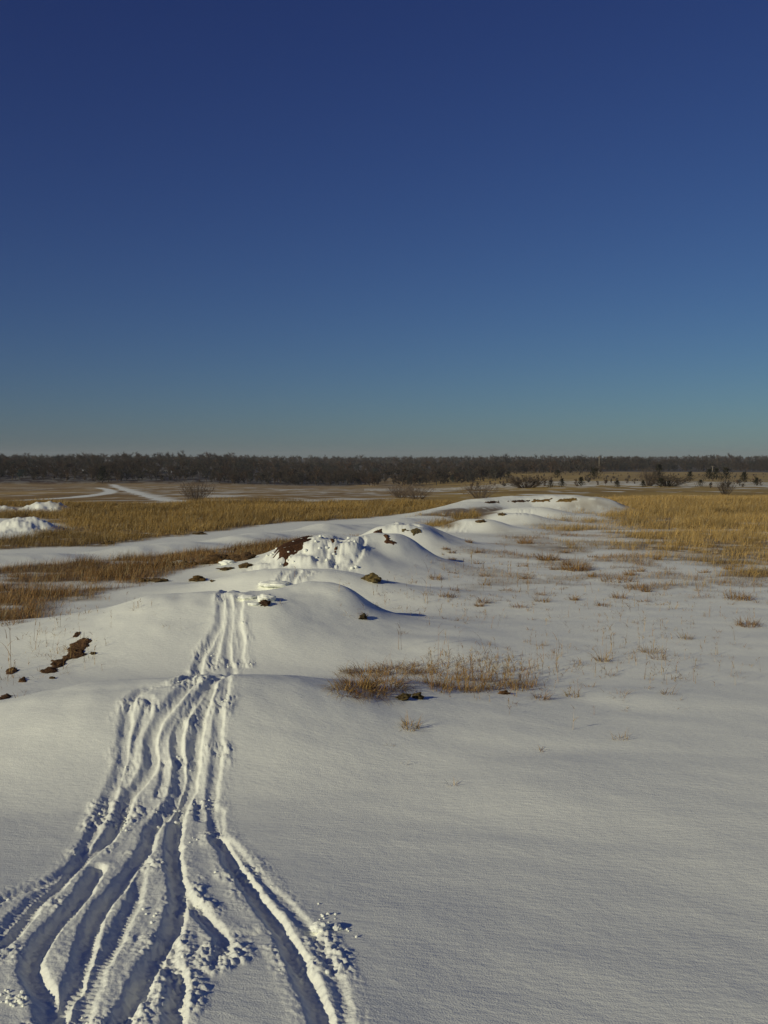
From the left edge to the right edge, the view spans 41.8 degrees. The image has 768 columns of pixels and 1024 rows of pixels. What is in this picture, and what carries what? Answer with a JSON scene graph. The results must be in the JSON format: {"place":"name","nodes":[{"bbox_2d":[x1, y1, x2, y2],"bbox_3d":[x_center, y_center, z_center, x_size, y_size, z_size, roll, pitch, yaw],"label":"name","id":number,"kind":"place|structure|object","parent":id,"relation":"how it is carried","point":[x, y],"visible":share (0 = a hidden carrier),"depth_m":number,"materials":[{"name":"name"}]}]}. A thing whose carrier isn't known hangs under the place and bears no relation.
{"place":"outdoors","nodes":[
{"label":"outdoors","id":0,"kind":"place"},
{"bbox_2d":[0,459,767,1023],"bbox_3d":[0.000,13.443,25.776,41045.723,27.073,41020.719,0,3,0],"label":"snowy ground","id":1,"kind":"structure","parent":0,"point":[584,867],"depth_m":5.86,"materials":[{"name":"white snow"}]},
{"bbox_2d":[0,693,12,699],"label":"soil patch","id":2,"kind":"object","parent":1,"relation":"on","point":[5,696],"visible":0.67,"depth_m":7.81,"materials":[{"name":"brown soil"}]},
{"bbox_2d":[6,667,17,674],"bbox_3d":[-3.299,1.427,8.897,0.140,0.078,0.290,0,3,0],"label":"soil patch","id":3,"kind":"object","parent":1,"relation":"on","point":[10,672],"visible":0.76,"depth_m":8.86,"materials":[{"name":"brown soil"}]},
{"bbox_2d":[3,629,15,671],"bbox_3d":[-3.341,1.183,8.833,0.290,0.500,0.331,-2,4,-33],"label":"dry stem","id":4,"kind":"object","parent":3,"relation":"on","point":[10,649],"visible":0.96,"depth_m":8.85,"materials":[{"name":"beige plant"}]},
{"bbox_2d":[0,615,29,625],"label":"grass tuft","id":5,"kind":"object","parent":1,"relation":"on","point":[12,621],"visible":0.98,"depth_m":10.95,"materials":[{"name":"brown plant"}]},
{"bbox_2d":[40,638,91,673],"bbox_3d":[-2.904,1.336,9.304,0.324,0.216,1.044,0,3,0],"label":"soil patch","id":6,"kind":"object","parent":1,"relation":"on","point":[78,652],"visible":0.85,"depth_m":9.29,"materials":[{"name":"brown soil"}]},
{"bbox_2d":[92,465,111,482],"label":"cedar bush","id":7,"kind":"object","parent":1,"relation":"on","point":[102,472],"visible":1,"depth_m":319.57,"materials":[{"name":"green plant"}]},
{"bbox_2d":[136,578,149,581],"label":"soil clod","id":8,"kind":"object","parent":1,"relation":"on","point":[144,580],"visible":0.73,"depth_m":15.37,"materials":[{"name":"brown soil"}]},
{"bbox_2d":[150,578,168,582],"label":"soil clod","id":9,"kind":"object","parent":1,"relation":"on","point":[155,580],"visible":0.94,"depth_m":15.33,"materials":[{"name":"brown soil"}]},
{"bbox_2d":[0,535,357,1023],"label":"snow crumbs","id":10,"kind":"object","parent":1,"relation":"on","point":[20,998],"visible":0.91,"depth_m":3.94,"materials":[{"name":"white snow"}]},
{"bbox_2d":[0,534,360,620],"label":"rusty grass","id":11,"kind":"structure","parent":1,"relation":"on","point":[133,563],"depth_m":16.22,"materials":[{"name":"brown plant"}]},
{"bbox_2d":[181,560,199,565],"bbox_3d":[-3.410,0.911,17.585,0.389,0.133,0.274,0,3,0],"label":"soil clod","id":12,"kind":"object","parent":1,"relation":"on","point":[192,563],"visible":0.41,"depth_m":17.54,"materials":[{"name":"brown soil"}]},
{"bbox_2d":[177,479,215,500],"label":"bare shrub","id":13,"kind":"object","parent":1,"relation":"on","point":[193,494],"visible":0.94,"depth_m":42.89,"materials":[{"name":"brown plant"}]},
{"bbox_2d":[188,575,205,581],"bbox_3d":[-2.852,1.034,15.398,0.284,0.139,0.257,0,3,0],"label":"soil clod","id":14,"kind":"object","parent":1,"relation":"on","point":[196,578],"visible":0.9,"depth_m":15.32,"materials":[{"name":"brown soil"}]},
{"bbox_2d":[193,532,205,534],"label":"soil clod","id":15,"kind":"object","parent":1,"relation":"on","point":[199,533],"visible":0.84,"depth_m":24.88,"materials":[{"name":"brown soil"}]},
{"bbox_2d":[197,553,230,564],"bbox_3d":[-2.917,0.847,17.571,0.608,0.287,0.508,1,3,23],"label":"soil clod","id":16,"kind":"object","parent":1,"relation":"on","point":[215,558],"visible":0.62,"depth_m":17.47,"materials":[{"name":"brown soil"}]},
{"bbox_2d":[215,567,234,570],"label":"soil clod","id":17,"kind":"object","parent":1,"relation":"on","point":[226,568],"visible":0.99,"depth_m":16.01,"materials":[{"name":"brown soil"}]},
{"bbox_2d":[218,560,234,564],"bbox_3d":[-2.647,0.860,16.973,0.273,0.112,0.194,-1,3,-24],"label":"snow block","id":18,"kind":"object","parent":1,"relation":"on","point":[225,562],"depth_m":16.91,"materials":[{"name":"white snow"}]},
{"bbox_2d":[229,552,256,561],"bbox_3d":[-2.465,0.797,17.351,0.539,0.221,0.384,0,3,0],"label":"soil clod","id":19,"kind":"object","parent":1,"relation":"on","point":[242,556],"visible":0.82,"depth_m":17.25,"materials":[{"name":"brown soil"}]},
{"bbox_2d":[0,494,486,549],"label":"golden grass","id":20,"kind":"structure","parent":1,"relation":"on","point":[124,516],"depth_m":31.78,"materials":[{"name":"yellow plant"}]},
{"bbox_2d":[238,562,252,567],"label":"soil clod","id":21,"kind":"object","parent":1,"relation":"on","point":[245,565],"visible":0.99,"depth_m":15.93,"materials":[{"name":"brown soil"}]},
{"bbox_2d":[237,595,256,599],"bbox_3d":[-1.420,0.887,10.440,0.204,0.051,0.136,0,3,0],"label":"snow block","id":22,"kind":"object","parent":1,"relation":"on","point":[244,597],"depth_m":10.40,"materials":[{"name":"white snow"}]},
{"bbox_2d":[0,458,507,485],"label":"leafless woods","id":23,"kind":"object","parent":1,"relation":"on","point":[407,476],"visible":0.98,"depth_m":352.02,"materials":[{"name":"brown plant"}]},
{"bbox_2d":[248,602,259,605],"bbox_3d":[-1.328,0.937,10.253,0.132,0.034,0.081,0,3,0],"label":"snow block","id":24,"kind":"object","parent":1,"relation":"on","point":[254,603],"depth_m":10.22,"materials":[{"name":"white snow"}]},
{"bbox_2d":[258,599,270,606],"bbox_3d":[-1.218,0.934,10.252,0.123,0.092,0.123,1,3,10],"label":"soil clod","id":25,"kind":"object","parent":1,"relation":"on","point":[264,602],"visible":1,"depth_m":10.22,"materials":[{"name":"brown soil"}]},
{"bbox_2d":[257,594,275,601],"bbox_3d":[-1.212,0.893,10.379,0.198,0.100,0.168,0,3,0],"label":"snow block","id":26,"kind":"object","parent":1,"relation":"on","point":[269,597],"depth_m":10.33,"materials":[{"name":"white snow"}]},
{"bbox_2d":[257,580,288,586],"bbox_3d":[-1.460,0.951,13.303,0.419,0.095,0.265,0,3,0],"label":"snow block","id":27,"kind":"object","parent":1,"relation":"on","point":[273,583],"depth_m":13.22,"materials":[{"name":"white snow"}]},
{"bbox_2d":[273,536,312,566],"bbox_3d":[-1.761,0.612,19.456,0.875,0.677,7.841,0,3,-5],"label":"soil patch","id":28,"kind":"object","parent":1,"relation":"on","point":[295,547],"visible":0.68,"depth_m":16.12,"materials":[{"name":"brown soil"}]},
{"bbox_2d":[0,453,605,474],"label":"hillside woods","id":29,"kind":"object","parent":1,"relation":"on","point":[281,464],"visible":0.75,"depth_m":515.57,"materials":[{"name":"brown plant"}]},
{"bbox_2d":[310,921,329,933],"bbox_3d":[-0.245,1.580,3.820,0.078,0.047,0.066,0,3,0],"label":"snow block","id":30,"kind":"object","parent":1,"relation":"on","point":[316,927],"depth_m":3.80,"materials":[{"name":"white snow"}]},
{"bbox_2d":[330,923,342,930],"bbox_3d":[-0.183,1.589,3.844,0.043,0.032,0.043,-2,4,-37],"label":"snow block","id":31,"kind":"object","parent":1,"relation":"on","point":[336,927],"depth_m":3.83,"materials":[{"name":"white snow"}]},
{"bbox_2d":[358,613,367,619],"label":"soil clod","id":32,"kind":"object","parent":1,"relation":"on","point":[363,616],"visible":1,"depth_m":10.47,"materials":[{"name":"brown soil"}]},
{"bbox_2d":[361,572,381,582],"bbox_3d":[-0.142,0.918,13.559,0.353,0.201,0.324,0,3,0],"label":"soil clod","id":33,"kind":"object","parent":1,"relation":"on","point":[372,577],"visible":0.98,"depth_m":13.49,"materials":[{"name":"brown soil"}]},
{"bbox_2d":[0,451,767,466],"bbox_3d":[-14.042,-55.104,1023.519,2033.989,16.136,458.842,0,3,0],"label":"distant woods","id":34,"kind":"object","parent":1,"relation":"on","point":[333,460],"visible":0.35,"depth_m":940.61,"materials":[{"name":"brown plant"}]},
{"bbox_2d":[0,546,767,714],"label":"straw wisps","id":35,"kind":"object","parent":1,"relation":"on","point":[491,626],"visible":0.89,"depth_m":10.94,"materials":[{"name":"yellow plant"}]},
{"bbox_2d":[9,455,762,460],"bbox_3d":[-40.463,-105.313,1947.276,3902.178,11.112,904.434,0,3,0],"label":"ridge woods","id":36,"kind":"object","parent":1,"relation":"on","point":[540,457],"visible":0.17,"depth_m":1765.69,"materials":[{"name":"brown plant"}]},
{"bbox_2d":[383,534,396,544],"bbox_3d":[0.064,0.496,16.974,0.252,0.225,0.367,-2,4,-29],"label":"soil patch","id":37,"kind":"object","parent":1,"relation":"on","point":[387,540],"visible":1,"depth_m":16.91,"materials":[{"name":"brown soil"}]},
{"bbox_2d":[385,483,414,497],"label":"bare shrub","id":38,"kind":"object","parent":1,"relation":"on","point":[397,494],"visible":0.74,"depth_m":59.81,"materials":[{"name":"plant"}]},
{"bbox_2d":[395,693,411,700],"bbox_3d":[0.141,1.345,7.306,0.107,0.072,0.105,2,3,26],"label":"soil clod","id":39,"kind":"object","parent":1,"relation":"on","point":[402,697],"visible":0.97,"depth_m":7.28,"materials":[{"name":"brown soil"}]},
{"bbox_2d":[321,656,488,703],"bbox_3d":[0.125,1.339,8.081,1.436,0.568,2.470,0,3,0],"label":"grass clump","id":40,"kind":"object","parent":1,"relation":"on","point":[368,684],"visible":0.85,"depth_m":7.62,"materials":[{"name":"brown plant"}]},
{"bbox_2d":[402,528,421,535],"bbox_3d":[0.597,0.427,20.254,0.552,0.213,0.310,-1,3,-16],"label":"soil patch","id":41,"kind":"object","parent":1,"relation":"on","point":[415,531],"visible":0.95,"depth_m":20.24,"materials":[{"name":"brown soil"}]},
{"bbox_2d":[396,715,428,731],"bbox_3d":[0.167,1.403,6.716,0.257,0.136,0.250,-1,3,-23],"label":"grass tuft","id":42,"kind":"object","parent":1,"relation":"on","point":[406,725],"visible":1,"depth_m":6.72,"materials":[{"name":"brown plant"}]},
{"bbox_2d":[392,483,437,498],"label":"bare shrub","id":43,"kind":"object","parent":1,"relation":"on","point":[411,489],"visible":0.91,"depth_m":53.54,"materials":[{"name":"plant"}]},
{"bbox_2d":[412,692,423,699],"bbox_3d":[0.250,1.357,7.390,0.096,0.069,0.096,0,3,0],"label":"soil clod","id":44,"kind":"object","parent":1,"relation":"on","point":[417,695],"visible":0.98,"depth_m":7.37,"materials":[{"name":"brown soil"}]},
{"bbox_2d":[426,571,443,580],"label":"grass tuft","id":45,"kind":"object","parent":1,"relation":"on","point":[431,577],"visible":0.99,"depth_m":15.52,"materials":[{"name":"brown plant"}]},
{"bbox_2d":[440,590,456,598],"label":"grass tuft","id":46,"kind":"object","parent":1,"relation":"on","point":[448,595],"visible":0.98,"depth_m":13.24,"materials":[{"name":"brown plant"}]},
{"bbox_2d":[457,478,501,497],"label":"bare shrub","id":47,"kind":"object","parent":1,"relation":"on","point":[485,492],"visible":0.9,"depth_m":59.09,"materials":[{"name":"plant"}]},
{"bbox_2d":[475,519,485,522],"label":"soil clod","id":48,"kind":"object","parent":1,"relation":"on","point":[480,521],"visible":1,"depth_m":25.91,"materials":[{"name":"brown soil"}]},
{"bbox_2d":[473,595,493,603],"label":"tuft","id":49,"kind":"object","parent":1,"relation":"on","point":[479,601],"visible":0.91,"depth_m":13.00,"materials":[{"name":"beige plant"}]},
{"bbox_2d":[498,690,510,694],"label":"soil clod","id":50,"kind":"object","parent":1,"relation":"on","point":[505,692],"visible":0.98,"depth_m":7.83,"materials":[{"name":"brown soil"}]},
{"bbox_2d":[415,619,610,703],"bbox_3d":[1.089,1.246,8.537,1.769,0.490,2.221,0,3,0],"label":"clump","id":51,"kind":"object","parent":1,"relation":"on","point":[465,678],"visible":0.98,"depth_m":8.30,"materials":[{"name":"brown plant"}]},
{"bbox_2d":[507,500,529,502],"bbox_3d":[4.804,-0.351,35.770,0.992,0.176,0.374,-1,3,-23],"label":"soil patch","id":52,"kind":"object","parent":1,"relation":"on","point":[514,501],"visible":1,"depth_m":35.73,"materials":[{"name":"brown soil"}]},
{"bbox_2d":[515,538,536,543],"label":"grass tuft","id":53,"kind":"object","parent":1,"relation":"on","point":[524,542],"visible":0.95,"depth_m":22.14,"materials":[{"name":"brown plant"}]},
{"bbox_2d":[503,473,558,487],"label":"bare shrub","id":54,"kind":"object","parent":1,"relation":"on","point":[532,483],"visible":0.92,"depth_m":125.89,"materials":[{"name":"plant"}]},
{"bbox_2d":[531,498,551,501],"bbox_3d":[5.634,-0.384,35.954,0.944,0.232,0.328,0,3,-3],"label":"soil patch","id":55,"kind":"object","parent":1,"relation":"on","point":[543,500],"visible":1,"depth_m":35.93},
{"bbox_2d":[527,691,555,700],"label":"grass tuft","id":56,"kind":"object","parent":1,"relation":"on","point":[535,696],"visible":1,"depth_m":7.74,"materials":[{"name":"brown plant"}]},
{"bbox_2d":[532,595,550,602],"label":"grass tuft","id":57,"kind":"object","parent":1,"relation":"on","point":[541,600],"visible":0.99,"depth_m":13.18,"materials":[{"name":"brown plant"}]},
{"bbox_2d":[534,552,560,560],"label":"grass tuft","id":58,"kind":"object","parent":1,"relation":"on","point":[547,558],"visible":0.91,"depth_m":18.57,"materials":[{"name":"brown plant"}]},
{"bbox_2d":[544,480,555,487],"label":"cedar bush","id":59,"kind":"object","parent":1,"relation":"on","point":[551,481],"visible":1,"depth_m":119.09,"materials":[{"name":"green plant"}]},
{"bbox_2d":[549,470,561,478],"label":"cedar bush","id":60,"kind":"object","parent":1,"relation":"on","point":[557,472],"visible":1,"depth_m":288.63,"materials":[{"name":"green plant"}]},
{"bbox_2d":[552,632,565,665],"bbox_3d":[1.573,1.245,9.048,0.157,0.367,0.220,2,4,37],"label":"dry stem","id":61,"kind":"object","parent":1,"relation":"on","point":[558,652],"visible":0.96,"depth_m":9.07,"materials":[{"name":"beige plant"}]},
{"bbox_2d":[556,478,565,486],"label":"cedar bush","id":62,"kind":"object","parent":1,"relation":"on","point":[562,481],"visible":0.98,"depth_m":124.27,"materials":[{"name":"green plant"}]},
{"bbox_2d":[556,498,576,501],"bbox_3d":[6.552,-0.397,35.903,0.930,0.234,0.390,0,3,0],"label":"soil patch","id":63,"kind":"object","parent":1,"relation":"on","point":[567,500],"visible":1,"depth_m":35.86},
{"bbox_2d":[559,685,582,696],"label":"grass tuft","id":64,"kind":"object","parent":1,"relation":"on","point":[569,691],"visible":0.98,"depth_m":7.92,"materials":[{"name":"brown plant"}]},
{"bbox_2d":[559,555,590,571],"bbox_3d":[3.229,0.870,17.035,0.761,0.320,0.832,0,3,0],"label":"grass tuft","id":65,"kind":"object","parent":1,"relation":"on","point":[577,566],"visible":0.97,"depth_m":17.00,"materials":[{"name":"brown plant"}]},
{"bbox_2d":[577,476,586,485],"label":"cedar bush","id":66,"kind":"object","parent":1,"relation":"on","point":[580,478],"visible":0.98,"depth_m":135.82,"materials":[{"name":"green plant"}]},
{"bbox_2d":[585,467,605,478],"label":"cedar bush","id":67,"kind":"object","parent":1,"relation":"on","point":[594,473],"visible":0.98,"depth_m":249.91,"materials":[{"name":"green plant"}]},
{"bbox_2d":[589,644,616,661],"bbox_3d":[2.032,1.330,9.385,0.356,0.226,0.421,0,3,0],"label":"grass tuft","id":68,"kind":"object","parent":1,"relation":"on","point":[600,659],"visible":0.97,"depth_m":9.38,"materials":[{"name":"brown plant"}]},
{"bbox_2d":[443,529,767,602],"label":"sparse grass","id":69,"kind":"structure","parent":1,"relation":"on","point":[578,559],"depth_m":17.94,"materials":[{"name":"brown plant"}]},
{"bbox_2d":[597,571,634,582],"bbox_3d":[3.590,1.004,15.508,0.712,0.223,0.748,0,3,0],"label":"grass tuft","id":70,"kind":"object","parent":1,"relation":"on","point":[617,578],"visible":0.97,"depth_m":15.50,"materials":[{"name":"brown plant"}]},
{"bbox_2d":[470,473,765,489],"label":"brush","id":71,"kind":"object","parent":1,"relation":"on","point":[627,480],"visible":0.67,"depth_m":193.81,"materials":[{"name":"brown plant"}]},
{"bbox_2d":[608,587,632,598],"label":"tuft","id":72,"kind":"object","parent":1,"relation":"on","point":[619,596],"visible":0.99,"depth_m":13.63,"materials":[{"name":"beige plant"}]},
{"bbox_2d":[481,455,767,470],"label":"valley woods","id":73,"kind":"object","parent":1,"relation":"on","point":[617,464],"visible":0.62,"depth_m":633.88,"materials":[{"name":"brown plant"}]},
{"bbox_2d":[622,581,650,590],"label":"grass tuft","id":74,"kind":"object","parent":1,"relation":"on","point":[642,586],"visible":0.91,"depth_m":14.59,"materials":[{"name":"brown plant"}]},
{"bbox_2d":[635,466,660,485],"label":"bare shrub","id":75,"kind":"object","parent":1,"relation":"on","point":[645,478],"visible":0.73,"depth_m":144.25,"materials":[{"name":"brown plant"}]},
{"bbox_2d":[637,640,664,653],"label":"grass tuft","id":76,"kind":"object","parent":1,"relation":"on","point":[648,649],"visible":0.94,"depth_m":9.80,"materials":[{"name":"brown plant"}]},
{"bbox_2d":[652,462,665,476],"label":"cedar bush","id":77,"kind":"object","parent":1,"relation":"on","point":[659,466],"visible":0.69,"depth_m":294.22,"materials":[{"name":"green plant"}]},
{"bbox_2d":[654,477,669,487],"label":"cedar bush","id":78,"kind":"object","parent":1,"relation":"on","point":[659,479],"visible":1,"depth_m":128.29,"materials":[{"name":"green plant"}]},
{"bbox_2d":[643,471,696,486],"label":"bare shrub","id":79,"kind":"object","parent":1,"relation":"on","point":[680,481],"visible":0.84,"depth_m":139.13,"materials":[{"name":"plant"}]},
{"bbox_2d":[676,630,698,639],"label":"grass tuft","id":80,"kind":"object","parent":1,"relation":"on","point":[685,636],"visible":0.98,"depth_m":10.50,"materials":[{"name":"brown plant"}]},
{"bbox_2d":[695,479,705,486],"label":"cedar bush","id":81,"kind":"object","parent":1,"relation":"on","point":[700,481],"visible":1,"depth_m":135.84,"materials":[{"name":"green plant"}]},
{"bbox_2d":[700,469,717,479],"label":"cedar bush","id":82,"kind":"object","parent":1,"relation":"on","point":[708,472],"visible":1,"depth_m":246.67,"materials":[{"name":"green plant"}]},
{"bbox_2d":[711,467,723,478],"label":"cedar bush","id":83,"kind":"object","parent":1,"relation":"on","point":[716,469],"visible":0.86,"depth_m":259.30,"materials":[{"name":"green plant"}]},
{"bbox_2d":[714,477,735,494],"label":"bare shrub","id":84,"kind":"object","parent":1,"relation":"on","point":[724,491],"visible":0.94,"depth_m":78.13,"materials":[{"name":"brown plant"}]},
{"bbox_2d":[715,467,736,479],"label":"cedar bush","id":85,"kind":"object","parent":1,"relation":"on","point":[726,469],"visible":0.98,"depth_m":248.04,"materials":[{"name":"green plant"}]},
{"bbox_2d":[721,589,754,600],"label":"grass tuft","id":86,"kind":"object","parent":1,"relation":"on","point":[740,597],"visible":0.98,"depth_m":13.44,"materials":[{"name":"brown plant"}]},
{"bbox_2d":[739,472,750,482],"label":"cedar bush","id":87,"kind":"object","parent":1,"relation":"on","point":[745,478],"visible":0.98,"depth_m":197.71,"materials":[{"name":"green plant"}]},
{"bbox_2d":[733,614,767,627],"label":"grass tuft","id":88,"kind":"object","parent":1,"relation":"on","point":[748,623],"visible":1,"depth_m":11.37,"materials":[{"name":"brown plant"}]},
{"bbox_2d":[753,477,761,485],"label":"cedar bush","id":89,"kind":"object","parent":1,"relation":"on","point":[756,482],"visible":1,"depth_m":150.32,"materials":[{"name":"green plant"}]},
{"bbox_2d":[0,0,767,458],"label":"sky","id":90,"kind":"structure","parent":0,"point":[287,228],"materials":[{"name":"blue"}]},
{"bbox_2d":[531,493,767,589],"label":"yellow grass","id":91,"kind":"structure","parent":0,"point":[660,507],"depth_m":27.44,"materials":[{"name":"yellow plant"}]}
]}

